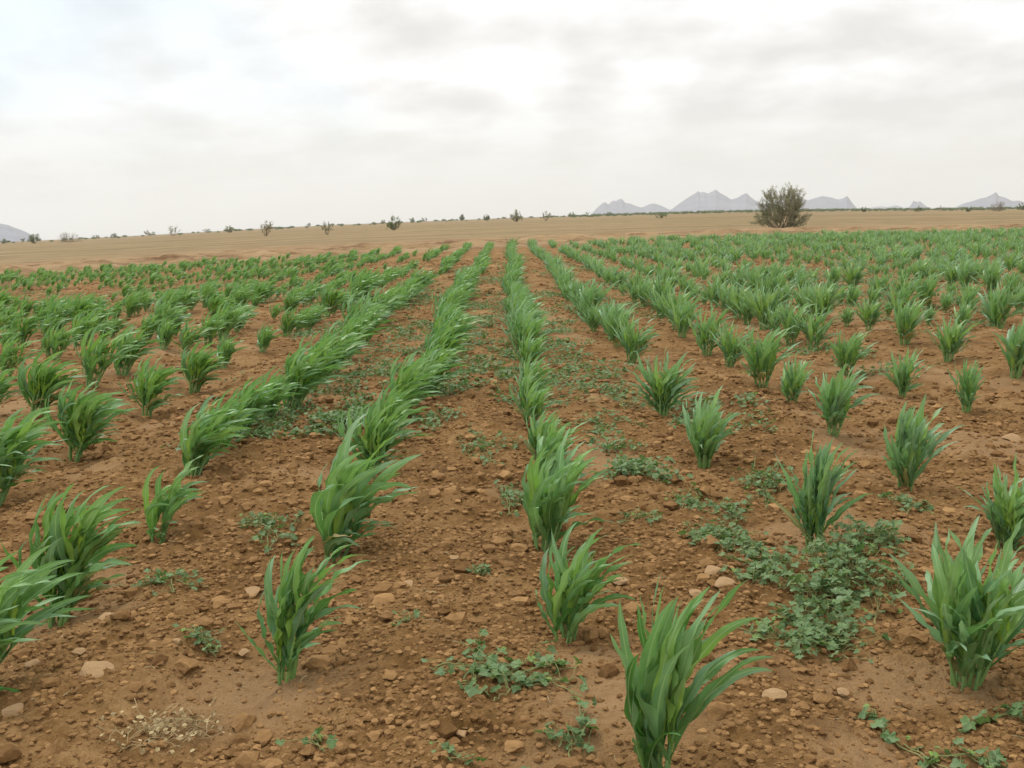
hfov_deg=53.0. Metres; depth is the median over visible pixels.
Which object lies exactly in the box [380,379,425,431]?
sorghum plant
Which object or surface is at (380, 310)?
sorghum plant
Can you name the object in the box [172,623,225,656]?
creeping vine
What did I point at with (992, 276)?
sorghum plant
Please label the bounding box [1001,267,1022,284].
sorghum plant
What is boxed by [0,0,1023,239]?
sky
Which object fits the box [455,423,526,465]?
creeping vine
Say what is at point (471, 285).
sorghum plant
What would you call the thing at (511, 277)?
sorghum plant
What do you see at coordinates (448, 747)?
creeping vine
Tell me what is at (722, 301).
sorghum plant
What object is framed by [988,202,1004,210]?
plain shrub
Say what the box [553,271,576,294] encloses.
sorghum plant
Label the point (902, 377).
sorghum plant
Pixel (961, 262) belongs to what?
sorghum plant
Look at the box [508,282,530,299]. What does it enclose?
sorghum plant
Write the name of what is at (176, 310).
sorghum plant
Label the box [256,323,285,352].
sorghum plant
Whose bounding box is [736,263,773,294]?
sorghum plant
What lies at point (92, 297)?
sorghum plant
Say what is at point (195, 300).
sorghum plant
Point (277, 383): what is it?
sorghum plant
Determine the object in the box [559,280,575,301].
sorghum plant
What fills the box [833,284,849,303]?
sorghum plant
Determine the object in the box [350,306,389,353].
sorghum plant
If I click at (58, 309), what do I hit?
sorghum plant
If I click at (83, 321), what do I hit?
sorghum plant
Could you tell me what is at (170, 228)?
plain tree
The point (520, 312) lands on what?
sorghum plant
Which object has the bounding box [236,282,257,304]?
sorghum plant
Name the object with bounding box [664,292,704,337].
sorghum plant
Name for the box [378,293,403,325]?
sorghum plant
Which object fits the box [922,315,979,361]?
sorghum plant
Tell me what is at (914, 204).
mountain
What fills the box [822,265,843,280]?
sorghum plant
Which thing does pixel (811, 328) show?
sorghum plant
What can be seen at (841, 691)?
stone
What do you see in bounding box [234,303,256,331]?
sorghum plant
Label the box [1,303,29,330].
sorghum plant
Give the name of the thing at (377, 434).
sorghum plant
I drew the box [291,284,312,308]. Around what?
sorghum plant
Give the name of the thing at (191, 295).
sorghum plant
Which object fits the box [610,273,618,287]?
sorghum plant
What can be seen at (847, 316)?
sorghum plant
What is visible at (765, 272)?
sorghum plant
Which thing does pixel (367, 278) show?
sorghum plant
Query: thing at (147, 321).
sorghum plant
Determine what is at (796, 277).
sorghum plant
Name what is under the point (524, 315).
sorghum plant
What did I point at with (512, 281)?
sorghum plant
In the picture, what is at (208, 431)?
sorghum plant
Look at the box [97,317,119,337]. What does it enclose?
sorghum plant
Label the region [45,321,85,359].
sorghum plant
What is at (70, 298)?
sorghum plant
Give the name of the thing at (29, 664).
stone
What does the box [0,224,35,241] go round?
mountain
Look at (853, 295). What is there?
sorghum plant
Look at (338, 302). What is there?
sorghum plant
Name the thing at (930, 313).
sorghum plant
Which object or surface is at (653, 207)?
mountain
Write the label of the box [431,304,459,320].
sorghum plant
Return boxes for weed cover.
[2,252,1023,483]
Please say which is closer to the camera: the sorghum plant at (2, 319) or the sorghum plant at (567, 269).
the sorghum plant at (2, 319)
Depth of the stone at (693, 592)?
4.33 m
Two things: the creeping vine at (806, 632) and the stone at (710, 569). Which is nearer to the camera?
the creeping vine at (806, 632)
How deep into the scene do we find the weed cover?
10.24 m
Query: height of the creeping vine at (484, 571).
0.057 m
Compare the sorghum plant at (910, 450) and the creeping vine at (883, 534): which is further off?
the sorghum plant at (910, 450)
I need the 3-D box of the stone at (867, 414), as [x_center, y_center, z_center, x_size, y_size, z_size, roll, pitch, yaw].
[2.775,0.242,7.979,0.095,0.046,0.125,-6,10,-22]
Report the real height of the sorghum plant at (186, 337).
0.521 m
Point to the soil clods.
(384, 593)
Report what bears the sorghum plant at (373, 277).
on the ground
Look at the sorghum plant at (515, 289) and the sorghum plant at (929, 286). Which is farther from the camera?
the sorghum plant at (515, 289)
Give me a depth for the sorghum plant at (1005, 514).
4.97 m
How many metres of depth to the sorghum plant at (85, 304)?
17.94 m
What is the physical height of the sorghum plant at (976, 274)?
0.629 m
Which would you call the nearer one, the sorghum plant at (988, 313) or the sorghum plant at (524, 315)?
the sorghum plant at (524, 315)
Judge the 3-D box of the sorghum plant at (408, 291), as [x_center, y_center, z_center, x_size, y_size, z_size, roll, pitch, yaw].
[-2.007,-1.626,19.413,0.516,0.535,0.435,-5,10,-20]
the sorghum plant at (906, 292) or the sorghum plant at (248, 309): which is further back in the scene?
the sorghum plant at (248, 309)
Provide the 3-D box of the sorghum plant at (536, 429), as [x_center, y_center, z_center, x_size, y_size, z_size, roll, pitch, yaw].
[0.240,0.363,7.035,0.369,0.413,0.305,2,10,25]
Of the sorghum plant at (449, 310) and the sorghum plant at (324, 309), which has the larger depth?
the sorghum plant at (324, 309)
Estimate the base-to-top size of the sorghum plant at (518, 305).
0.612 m
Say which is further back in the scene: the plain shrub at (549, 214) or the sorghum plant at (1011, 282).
the plain shrub at (549, 214)
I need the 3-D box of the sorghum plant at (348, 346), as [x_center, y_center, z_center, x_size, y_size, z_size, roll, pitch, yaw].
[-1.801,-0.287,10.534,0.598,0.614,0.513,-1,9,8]
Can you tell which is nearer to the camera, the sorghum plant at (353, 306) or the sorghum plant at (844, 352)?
the sorghum plant at (844, 352)
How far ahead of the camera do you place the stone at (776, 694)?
3.37 m
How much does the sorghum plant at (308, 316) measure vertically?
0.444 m
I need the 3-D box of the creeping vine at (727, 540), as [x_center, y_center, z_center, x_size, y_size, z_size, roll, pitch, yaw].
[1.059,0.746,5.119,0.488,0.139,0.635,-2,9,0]
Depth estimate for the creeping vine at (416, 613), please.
4.00 m
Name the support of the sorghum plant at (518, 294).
on the ground
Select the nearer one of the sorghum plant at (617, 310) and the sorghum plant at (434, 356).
the sorghum plant at (434, 356)
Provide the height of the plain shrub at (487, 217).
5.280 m
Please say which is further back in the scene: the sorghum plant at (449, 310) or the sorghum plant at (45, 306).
the sorghum plant at (45, 306)
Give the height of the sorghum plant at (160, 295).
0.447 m
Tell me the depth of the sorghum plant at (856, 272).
20.45 m
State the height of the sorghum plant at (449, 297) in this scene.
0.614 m
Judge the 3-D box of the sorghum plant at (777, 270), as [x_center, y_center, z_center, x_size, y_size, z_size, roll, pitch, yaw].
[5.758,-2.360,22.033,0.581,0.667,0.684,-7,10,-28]
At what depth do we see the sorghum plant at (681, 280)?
21.27 m
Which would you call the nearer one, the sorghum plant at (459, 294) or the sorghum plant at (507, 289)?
the sorghum plant at (459, 294)
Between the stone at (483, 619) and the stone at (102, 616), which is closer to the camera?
the stone at (483, 619)
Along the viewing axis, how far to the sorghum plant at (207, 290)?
22.01 m
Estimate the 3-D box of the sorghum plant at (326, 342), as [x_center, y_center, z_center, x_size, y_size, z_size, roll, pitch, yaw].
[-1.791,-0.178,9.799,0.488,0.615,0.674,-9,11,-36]
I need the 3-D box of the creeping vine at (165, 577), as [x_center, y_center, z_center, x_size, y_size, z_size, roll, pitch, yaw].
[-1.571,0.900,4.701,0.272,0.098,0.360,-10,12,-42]
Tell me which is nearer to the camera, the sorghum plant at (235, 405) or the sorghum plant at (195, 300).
the sorghum plant at (235, 405)
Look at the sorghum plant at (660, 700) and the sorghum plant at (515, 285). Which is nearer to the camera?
the sorghum plant at (660, 700)
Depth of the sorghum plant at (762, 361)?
9.29 m
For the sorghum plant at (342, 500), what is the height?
0.756 m
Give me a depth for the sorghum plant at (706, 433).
6.63 m
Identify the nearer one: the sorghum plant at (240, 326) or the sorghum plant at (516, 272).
the sorghum plant at (240, 326)
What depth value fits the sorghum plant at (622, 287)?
21.05 m
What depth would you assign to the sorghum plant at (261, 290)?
22.13 m
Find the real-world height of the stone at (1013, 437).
0.052 m
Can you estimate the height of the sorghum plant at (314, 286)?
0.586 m
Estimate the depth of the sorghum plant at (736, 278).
20.25 m
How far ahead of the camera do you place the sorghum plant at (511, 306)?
14.97 m
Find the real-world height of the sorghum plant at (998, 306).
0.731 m
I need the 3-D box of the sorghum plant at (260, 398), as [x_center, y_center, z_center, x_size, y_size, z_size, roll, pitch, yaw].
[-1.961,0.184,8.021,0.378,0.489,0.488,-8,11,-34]
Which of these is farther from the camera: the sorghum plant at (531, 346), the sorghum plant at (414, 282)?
the sorghum plant at (414, 282)
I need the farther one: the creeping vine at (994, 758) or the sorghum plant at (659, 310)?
the sorghum plant at (659, 310)
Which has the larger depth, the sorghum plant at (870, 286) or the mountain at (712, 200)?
the mountain at (712, 200)
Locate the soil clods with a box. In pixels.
[0,251,1023,767]
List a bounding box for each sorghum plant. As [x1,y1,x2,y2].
[0,287,17,309]
[0,310,14,328]
[0,333,47,378]
[0,407,65,505]
[0,544,93,692]
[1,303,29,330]
[1,324,23,347]
[1,483,141,627]
[7,304,51,345]
[9,294,23,311]
[17,293,42,319]
[17,348,87,416]
[31,299,49,316]
[35,302,51,324]
[37,310,71,336]
[39,325,69,356]
[44,378,137,461]
[45,291,68,309]
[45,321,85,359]
[49,298,86,334]
[58,294,77,309]
[65,291,102,324]
[67,310,111,347]
[73,291,99,305]
[73,323,142,387]
[77,306,116,345]
[87,291,108,307]
[95,302,114,324]
[96,294,110,306]
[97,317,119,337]
[105,308,116,320]
[106,311,131,337]
[110,302,124,318]
[112,323,163,375]
[118,355,187,417]
[121,290,143,317]
[132,289,157,315]
[139,312,164,341]
[142,295,158,311]
[142,455,207,543]
[149,295,193,338]
[155,290,167,303]
[157,312,183,349]
[158,287,182,307]
[171,304,193,335]
[171,317,218,353]
[173,287,200,312]
[180,286,202,312]
[180,339,230,393]
[180,395,251,476]
[189,292,203,309]
[199,309,232,345]
[200,281,218,307]
[205,292,230,317]
[211,300,255,340]
[211,388,262,452]
[216,331,246,367]
[219,293,238,310]
[223,303,250,333]
[229,282,257,313]
[231,374,289,430]
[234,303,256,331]
[235,300,258,328]
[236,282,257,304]
[236,535,371,684]
[250,281,269,304]
[252,292,266,307]
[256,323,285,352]
[259,365,303,420]
[260,279,278,302]
[269,302,284,318]
[278,306,307,336]
[280,343,346,410]
[281,290,306,313]
[284,286,309,310]
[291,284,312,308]
[291,306,318,331]
[299,331,352,393]
[302,284,319,306]
[303,305,329,330]
[306,277,326,300]
[307,278,327,303]
[309,413,421,561]
[312,302,325,326]
[315,282,350,317]
[316,301,327,317]
[317,327,367,381]
[320,319,374,374]
[331,287,346,313]
[336,389,435,479]
[338,292,385,325]
[339,290,359,310]
[339,309,379,360]
[344,271,376,303]
[344,286,368,304]
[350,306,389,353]
[351,269,378,297]
[358,299,394,343]
[359,267,388,298]
[361,283,403,315]
[366,297,394,321]
[374,284,410,323]
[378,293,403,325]
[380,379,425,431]
[382,352,442,412]
[383,287,407,311]
[396,277,425,302]
[396,282,420,296]
[397,286,415,310]
[403,350,450,406]
[406,276,427,301]
[410,267,438,296]
[420,300,478,339]
[420,345,470,399]
[421,336,468,367]
[425,324,469,359]
[428,311,476,345]
[429,304,490,336]
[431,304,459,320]
[432,289,471,311]
[432,302,469,321]
[433,297,466,317]
[436,283,479,313]
[451,267,477,286]
[453,276,475,289]
[453,281,472,297]
[454,271,481,287]
[454,274,479,295]
[496,295,550,332]
[497,268,524,287]
[498,272,510,292]
[499,296,511,312]
[501,309,544,349]
[502,282,519,301]
[503,277,520,290]
[503,305,546,335]
[504,280,524,297]
[504,287,542,312]
[504,298,536,315]
[507,297,548,328]
[507,309,558,350]
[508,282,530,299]
[509,265,529,282]
[509,367,554,408]
[509,378,564,422]
[510,283,532,295]
[511,328,554,364]
[514,287,539,305]
[517,296,548,315]
[517,351,560,386]
[521,428,614,552]
[523,406,571,459]
[535,522,641,642]
[536,413,595,472]
[553,261,579,279]
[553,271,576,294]
[556,271,572,290]
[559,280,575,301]
[565,279,590,304]
[566,279,594,307]
[571,300,579,312]
[572,301,599,321]
[577,300,606,331]
[578,277,620,322]
[592,304,606,332]
[595,292,633,326]
[599,299,641,341]
[601,306,639,346]
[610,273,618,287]
[610,572,772,767]
[612,269,635,290]
[612,312,660,362]
[617,281,628,293]
[622,282,638,302]
[623,265,655,299]
[624,273,632,295]
[630,347,708,415]
[635,278,654,305]
[637,282,655,309]
[650,266,678,313]
[651,292,671,318]
[654,284,704,329]
[656,267,674,283]
[658,262,690,286]
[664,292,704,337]
[668,297,702,332]
[674,272,692,291]
[681,277,700,293]
[682,385,742,468]
[686,277,702,291]
[687,300,735,355]
[690,285,702,300]
[695,288,708,304]
[698,274,735,307]
[709,319,757,366]
[712,265,738,287]
[713,281,742,312]
[719,281,759,318]
[726,287,761,324]
[730,264,757,293]
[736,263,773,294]
[737,323,802,387]
[740,280,798,329]
[752,274,772,297]
[758,261,779,281]
[759,303,795,333]
[764,267,798,303]
[767,259,793,279]
[768,430,873,547]
[769,291,819,344]
[772,278,796,308]
[780,348,813,403]
[782,261,806,287]
[783,280,819,313]
[791,299,838,350]
[793,268,816,290]
[794,272,814,288]
[797,281,824,317]
[798,280,851,322]
[805,362,876,436]
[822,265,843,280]
[826,259,845,284]
[826,279,840,296]
[828,330,876,375]
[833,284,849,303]
[834,304,856,326]
[837,261,873,289]
[845,278,863,306]
[850,297,892,329]
[862,282,886,305]
[867,280,876,292]
[869,270,896,298]
[878,347,938,397]
[881,275,926,312]
[881,395,962,490]
[883,515,1023,690]
[884,298,892,315]
[888,267,922,297]
[890,296,929,344]
[907,257,931,281]
[912,271,948,309]
[918,260,943,279]
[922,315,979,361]
[924,305,941,325]
[938,260,963,286]
[939,290,955,312]
[943,280,960,298]
[944,360,985,412]
[948,282,987,317]
[950,256,979,267]
[952,297,978,329]
[955,258,988,289]
[955,454,1023,549]
[957,281,982,299]
[969,260,1007,293]
[971,259,988,283]
[978,281,1023,329]
[980,302,991,325]
[992,318,1023,378]
[999,270,1023,297]
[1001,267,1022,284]
[1013,283,1023,309]
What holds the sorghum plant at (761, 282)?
on the ground
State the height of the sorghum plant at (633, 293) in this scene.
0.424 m
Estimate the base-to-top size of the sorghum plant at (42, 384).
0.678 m
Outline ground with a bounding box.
[0,209,1023,767]
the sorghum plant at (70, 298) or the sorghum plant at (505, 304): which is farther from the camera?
the sorghum plant at (70, 298)
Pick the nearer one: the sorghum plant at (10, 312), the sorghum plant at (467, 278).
the sorghum plant at (10, 312)
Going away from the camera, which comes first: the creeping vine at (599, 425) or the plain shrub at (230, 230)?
the creeping vine at (599, 425)
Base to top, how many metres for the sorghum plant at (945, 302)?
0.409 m
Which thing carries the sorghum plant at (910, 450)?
on the ground
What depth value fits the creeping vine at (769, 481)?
6.08 m
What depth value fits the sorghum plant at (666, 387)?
8.30 m
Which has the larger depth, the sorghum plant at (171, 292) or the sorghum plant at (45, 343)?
the sorghum plant at (171, 292)
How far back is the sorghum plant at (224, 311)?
15.19 m
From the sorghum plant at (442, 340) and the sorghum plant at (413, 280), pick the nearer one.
the sorghum plant at (442, 340)
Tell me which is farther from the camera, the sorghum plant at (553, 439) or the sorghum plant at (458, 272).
the sorghum plant at (458, 272)
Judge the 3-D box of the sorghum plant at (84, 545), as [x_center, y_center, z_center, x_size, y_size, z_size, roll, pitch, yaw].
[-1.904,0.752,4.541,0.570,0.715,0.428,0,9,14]
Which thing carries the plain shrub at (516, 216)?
on the ground
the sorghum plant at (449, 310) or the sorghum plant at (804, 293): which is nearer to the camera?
the sorghum plant at (449, 310)
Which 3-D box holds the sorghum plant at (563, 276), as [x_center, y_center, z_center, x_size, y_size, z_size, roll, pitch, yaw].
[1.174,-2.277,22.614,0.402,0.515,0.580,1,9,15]
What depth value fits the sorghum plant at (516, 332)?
12.55 m
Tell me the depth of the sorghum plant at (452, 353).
10.34 m
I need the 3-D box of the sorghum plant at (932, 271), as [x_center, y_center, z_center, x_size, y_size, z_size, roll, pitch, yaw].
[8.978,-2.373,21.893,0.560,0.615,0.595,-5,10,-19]
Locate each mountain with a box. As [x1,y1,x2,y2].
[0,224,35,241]
[590,199,645,214]
[642,203,668,212]
[668,190,766,211]
[767,196,856,208]
[869,205,903,208]
[909,201,926,207]
[956,192,1023,207]
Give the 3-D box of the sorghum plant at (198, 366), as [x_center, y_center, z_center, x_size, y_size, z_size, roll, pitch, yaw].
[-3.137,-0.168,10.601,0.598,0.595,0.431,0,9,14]
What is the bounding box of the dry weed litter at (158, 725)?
[96,698,230,754]
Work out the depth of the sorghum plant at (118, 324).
16.94 m
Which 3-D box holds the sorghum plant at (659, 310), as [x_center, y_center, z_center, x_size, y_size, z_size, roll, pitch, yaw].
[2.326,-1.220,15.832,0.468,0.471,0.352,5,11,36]
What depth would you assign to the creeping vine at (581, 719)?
3.19 m
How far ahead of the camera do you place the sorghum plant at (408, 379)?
8.43 m
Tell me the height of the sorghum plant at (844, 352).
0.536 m
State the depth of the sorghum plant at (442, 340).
11.08 m
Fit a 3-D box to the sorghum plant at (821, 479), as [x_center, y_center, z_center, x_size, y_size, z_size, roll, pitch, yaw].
[1.487,0.528,4.940,0.423,0.630,0.311,-5,10,-19]
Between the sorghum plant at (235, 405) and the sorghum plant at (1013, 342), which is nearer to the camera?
the sorghum plant at (235, 405)
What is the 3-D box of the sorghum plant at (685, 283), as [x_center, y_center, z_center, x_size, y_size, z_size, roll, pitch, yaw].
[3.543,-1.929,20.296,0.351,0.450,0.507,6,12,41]
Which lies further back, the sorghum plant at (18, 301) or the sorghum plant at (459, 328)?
the sorghum plant at (18, 301)
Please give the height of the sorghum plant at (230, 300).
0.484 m
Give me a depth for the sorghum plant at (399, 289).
18.73 m
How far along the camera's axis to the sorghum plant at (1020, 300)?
16.07 m
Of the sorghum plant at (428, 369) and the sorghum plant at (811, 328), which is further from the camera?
the sorghum plant at (811, 328)
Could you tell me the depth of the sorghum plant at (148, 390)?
9.20 m
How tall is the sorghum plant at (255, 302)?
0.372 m
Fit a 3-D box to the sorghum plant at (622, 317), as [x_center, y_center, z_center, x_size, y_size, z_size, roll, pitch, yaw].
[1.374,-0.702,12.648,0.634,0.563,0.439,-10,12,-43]
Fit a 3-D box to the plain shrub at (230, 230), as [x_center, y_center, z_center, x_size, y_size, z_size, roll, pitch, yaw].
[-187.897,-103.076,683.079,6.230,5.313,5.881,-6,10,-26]
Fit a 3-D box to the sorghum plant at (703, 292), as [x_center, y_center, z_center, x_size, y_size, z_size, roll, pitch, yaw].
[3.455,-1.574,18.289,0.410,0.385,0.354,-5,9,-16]
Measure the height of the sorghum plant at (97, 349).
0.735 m
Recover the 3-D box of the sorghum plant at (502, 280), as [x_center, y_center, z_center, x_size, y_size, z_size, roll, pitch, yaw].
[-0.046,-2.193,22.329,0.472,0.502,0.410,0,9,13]
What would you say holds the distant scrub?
on the ground
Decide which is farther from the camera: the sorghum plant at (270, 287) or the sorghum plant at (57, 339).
the sorghum plant at (270, 287)
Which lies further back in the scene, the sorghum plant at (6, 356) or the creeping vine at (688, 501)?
the sorghum plant at (6, 356)
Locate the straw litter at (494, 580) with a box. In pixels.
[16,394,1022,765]
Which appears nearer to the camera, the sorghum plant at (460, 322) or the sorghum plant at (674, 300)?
the sorghum plant at (460, 322)
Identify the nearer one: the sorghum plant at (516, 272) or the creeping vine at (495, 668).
the creeping vine at (495, 668)
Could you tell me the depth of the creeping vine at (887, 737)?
3.23 m
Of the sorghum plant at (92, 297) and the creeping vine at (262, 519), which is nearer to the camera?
the creeping vine at (262, 519)
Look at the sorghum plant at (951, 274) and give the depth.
21.08 m
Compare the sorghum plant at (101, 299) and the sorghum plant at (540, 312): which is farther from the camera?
the sorghum plant at (101, 299)
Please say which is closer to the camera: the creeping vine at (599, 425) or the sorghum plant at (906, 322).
the creeping vine at (599, 425)
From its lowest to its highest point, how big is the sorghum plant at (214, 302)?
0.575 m
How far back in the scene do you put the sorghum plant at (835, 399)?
7.34 m
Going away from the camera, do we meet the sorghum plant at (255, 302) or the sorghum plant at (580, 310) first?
the sorghum plant at (580, 310)
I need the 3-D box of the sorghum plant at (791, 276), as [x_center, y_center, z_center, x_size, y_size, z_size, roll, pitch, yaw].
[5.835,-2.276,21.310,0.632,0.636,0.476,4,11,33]
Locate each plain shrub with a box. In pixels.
[28,233,41,243]
[58,232,79,241]
[225,225,233,232]
[261,221,274,235]
[384,216,402,229]
[483,214,489,220]
[510,209,523,221]
[542,211,550,220]
[654,213,666,217]
[913,206,922,211]
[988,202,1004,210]
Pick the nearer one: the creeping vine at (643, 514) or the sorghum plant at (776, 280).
the creeping vine at (643, 514)
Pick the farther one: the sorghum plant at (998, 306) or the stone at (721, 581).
the sorghum plant at (998, 306)
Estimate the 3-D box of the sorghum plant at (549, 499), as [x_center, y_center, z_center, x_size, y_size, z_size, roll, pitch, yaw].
[0.275,0.576,5.109,0.451,0.636,0.676,-2,9,0]
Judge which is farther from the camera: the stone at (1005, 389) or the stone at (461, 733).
the stone at (1005, 389)
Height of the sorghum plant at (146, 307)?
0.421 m
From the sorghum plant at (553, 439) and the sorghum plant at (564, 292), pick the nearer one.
the sorghum plant at (553, 439)
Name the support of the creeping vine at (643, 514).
on the ground
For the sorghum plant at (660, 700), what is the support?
on the ground
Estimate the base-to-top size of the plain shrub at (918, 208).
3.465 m
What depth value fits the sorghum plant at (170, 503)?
5.54 m
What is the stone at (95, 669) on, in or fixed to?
on the ground
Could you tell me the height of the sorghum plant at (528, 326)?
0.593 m
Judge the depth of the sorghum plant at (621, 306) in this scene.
13.67 m
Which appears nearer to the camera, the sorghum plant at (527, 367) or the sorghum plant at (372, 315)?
the sorghum plant at (527, 367)
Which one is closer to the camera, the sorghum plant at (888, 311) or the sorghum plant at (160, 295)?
the sorghum plant at (888, 311)
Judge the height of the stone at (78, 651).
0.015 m
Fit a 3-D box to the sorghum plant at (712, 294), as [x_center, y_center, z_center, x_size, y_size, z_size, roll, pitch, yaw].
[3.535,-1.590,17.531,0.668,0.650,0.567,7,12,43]
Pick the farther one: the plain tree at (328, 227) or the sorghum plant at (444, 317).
the plain tree at (328, 227)
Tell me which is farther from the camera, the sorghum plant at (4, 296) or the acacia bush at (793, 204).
the acacia bush at (793, 204)
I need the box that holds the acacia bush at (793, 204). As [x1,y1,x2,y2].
[748,182,814,227]
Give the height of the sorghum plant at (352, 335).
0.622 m
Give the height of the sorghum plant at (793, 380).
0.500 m
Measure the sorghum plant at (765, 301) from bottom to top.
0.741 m
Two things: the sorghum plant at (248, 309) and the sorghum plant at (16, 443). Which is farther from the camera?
the sorghum plant at (248, 309)
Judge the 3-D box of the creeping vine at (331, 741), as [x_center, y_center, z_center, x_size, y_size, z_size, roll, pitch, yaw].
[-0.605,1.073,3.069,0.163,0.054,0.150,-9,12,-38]
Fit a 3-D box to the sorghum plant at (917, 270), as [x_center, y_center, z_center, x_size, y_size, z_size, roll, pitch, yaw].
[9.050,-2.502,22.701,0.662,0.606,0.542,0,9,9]
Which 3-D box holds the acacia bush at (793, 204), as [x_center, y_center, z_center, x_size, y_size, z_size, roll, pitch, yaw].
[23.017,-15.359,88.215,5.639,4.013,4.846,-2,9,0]
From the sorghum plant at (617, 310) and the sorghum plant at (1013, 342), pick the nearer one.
the sorghum plant at (1013, 342)
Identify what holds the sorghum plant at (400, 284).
on the ground
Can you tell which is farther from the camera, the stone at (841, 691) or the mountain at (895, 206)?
the mountain at (895, 206)
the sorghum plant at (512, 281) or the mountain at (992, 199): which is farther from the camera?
the mountain at (992, 199)
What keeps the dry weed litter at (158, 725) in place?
on the ground
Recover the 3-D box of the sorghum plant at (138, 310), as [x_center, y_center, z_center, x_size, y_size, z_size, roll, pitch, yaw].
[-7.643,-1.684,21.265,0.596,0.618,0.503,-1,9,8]
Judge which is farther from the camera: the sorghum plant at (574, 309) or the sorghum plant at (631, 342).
the sorghum plant at (574, 309)
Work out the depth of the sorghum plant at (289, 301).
19.38 m
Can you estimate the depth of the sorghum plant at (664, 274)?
22.66 m
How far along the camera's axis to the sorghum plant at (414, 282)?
20.79 m
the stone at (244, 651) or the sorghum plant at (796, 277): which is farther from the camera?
the sorghum plant at (796, 277)
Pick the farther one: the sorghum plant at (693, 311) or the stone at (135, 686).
the sorghum plant at (693, 311)
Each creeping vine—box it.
[131,568,204,595]
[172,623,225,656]
[238,510,306,554]
[275,726,337,751]
[389,609,423,625]
[421,629,587,700]
[429,741,486,764]
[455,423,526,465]
[465,563,490,575]
[493,479,523,515]
[521,697,598,767]
[548,374,647,410]
[566,408,648,434]
[617,508,662,525]
[665,481,720,513]
[678,517,775,551]
[717,497,753,522]
[719,541,805,585]
[729,450,794,508]
[739,602,891,662]
[770,513,914,628]
[858,703,947,767]
[862,518,905,553]
[877,491,934,512]
[918,737,1007,767]
[958,700,1023,732]
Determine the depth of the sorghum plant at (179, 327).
16.20 m
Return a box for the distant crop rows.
[0,226,1023,403]
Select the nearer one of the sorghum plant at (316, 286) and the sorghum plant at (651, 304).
the sorghum plant at (651, 304)
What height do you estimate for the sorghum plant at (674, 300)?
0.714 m
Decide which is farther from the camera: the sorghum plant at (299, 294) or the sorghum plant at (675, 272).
the sorghum plant at (675, 272)
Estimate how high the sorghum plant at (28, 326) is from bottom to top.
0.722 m
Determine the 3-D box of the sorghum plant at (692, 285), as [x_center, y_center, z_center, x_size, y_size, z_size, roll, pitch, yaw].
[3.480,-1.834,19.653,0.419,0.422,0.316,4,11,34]
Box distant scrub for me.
[6,206,1020,242]
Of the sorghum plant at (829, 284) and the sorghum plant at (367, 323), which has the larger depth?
the sorghum plant at (829, 284)
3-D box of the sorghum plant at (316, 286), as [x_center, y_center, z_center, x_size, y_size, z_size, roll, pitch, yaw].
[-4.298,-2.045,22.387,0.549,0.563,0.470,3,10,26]
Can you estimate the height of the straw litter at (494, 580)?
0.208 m
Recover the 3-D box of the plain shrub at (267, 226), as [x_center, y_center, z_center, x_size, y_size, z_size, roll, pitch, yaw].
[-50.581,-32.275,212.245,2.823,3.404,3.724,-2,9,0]
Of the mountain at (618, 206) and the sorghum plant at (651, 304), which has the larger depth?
the mountain at (618, 206)
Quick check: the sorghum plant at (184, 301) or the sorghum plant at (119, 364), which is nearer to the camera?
the sorghum plant at (119, 364)
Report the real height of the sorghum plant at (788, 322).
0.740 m
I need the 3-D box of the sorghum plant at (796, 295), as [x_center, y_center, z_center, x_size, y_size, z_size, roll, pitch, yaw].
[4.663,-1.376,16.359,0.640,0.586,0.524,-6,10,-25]
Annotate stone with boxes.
[1,702,23,715]
[25,659,40,668]
[72,648,85,654]
[79,661,114,677]
[98,612,111,620]
[129,681,142,692]
[173,638,182,644]
[238,648,249,655]
[245,586,259,596]
[403,580,412,586]
[450,555,458,559]
[455,730,466,737]
[476,616,487,625]
[613,577,628,584]
[689,589,701,595]
[704,565,720,575]
[714,577,735,586]
[762,688,786,700]
[837,687,848,695]
[861,412,874,416]
[994,388,1014,392]
[1001,433,1020,441]
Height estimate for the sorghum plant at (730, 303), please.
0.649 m
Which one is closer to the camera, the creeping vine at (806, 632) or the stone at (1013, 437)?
the creeping vine at (806, 632)
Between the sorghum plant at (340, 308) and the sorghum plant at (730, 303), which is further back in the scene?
the sorghum plant at (340, 308)
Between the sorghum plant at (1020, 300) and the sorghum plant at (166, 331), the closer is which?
the sorghum plant at (166, 331)
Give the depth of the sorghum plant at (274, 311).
18.80 m
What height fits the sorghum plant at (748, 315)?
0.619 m
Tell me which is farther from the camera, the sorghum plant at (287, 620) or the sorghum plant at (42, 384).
the sorghum plant at (42, 384)
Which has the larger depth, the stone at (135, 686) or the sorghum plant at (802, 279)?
the sorghum plant at (802, 279)
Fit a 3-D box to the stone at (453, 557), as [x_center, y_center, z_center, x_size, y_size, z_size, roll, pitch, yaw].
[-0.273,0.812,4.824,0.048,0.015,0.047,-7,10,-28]
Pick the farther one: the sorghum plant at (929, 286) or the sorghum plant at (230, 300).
the sorghum plant at (230, 300)
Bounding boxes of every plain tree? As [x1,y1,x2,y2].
[168,225,179,235]
[322,221,333,234]
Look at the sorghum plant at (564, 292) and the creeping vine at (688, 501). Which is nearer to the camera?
the creeping vine at (688, 501)
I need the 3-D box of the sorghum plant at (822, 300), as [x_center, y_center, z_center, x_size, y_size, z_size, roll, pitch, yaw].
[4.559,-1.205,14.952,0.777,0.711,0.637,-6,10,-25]
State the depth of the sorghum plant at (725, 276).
21.91 m
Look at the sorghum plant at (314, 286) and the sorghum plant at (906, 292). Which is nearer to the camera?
the sorghum plant at (906, 292)
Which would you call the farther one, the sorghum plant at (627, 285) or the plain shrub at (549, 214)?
the plain shrub at (549, 214)

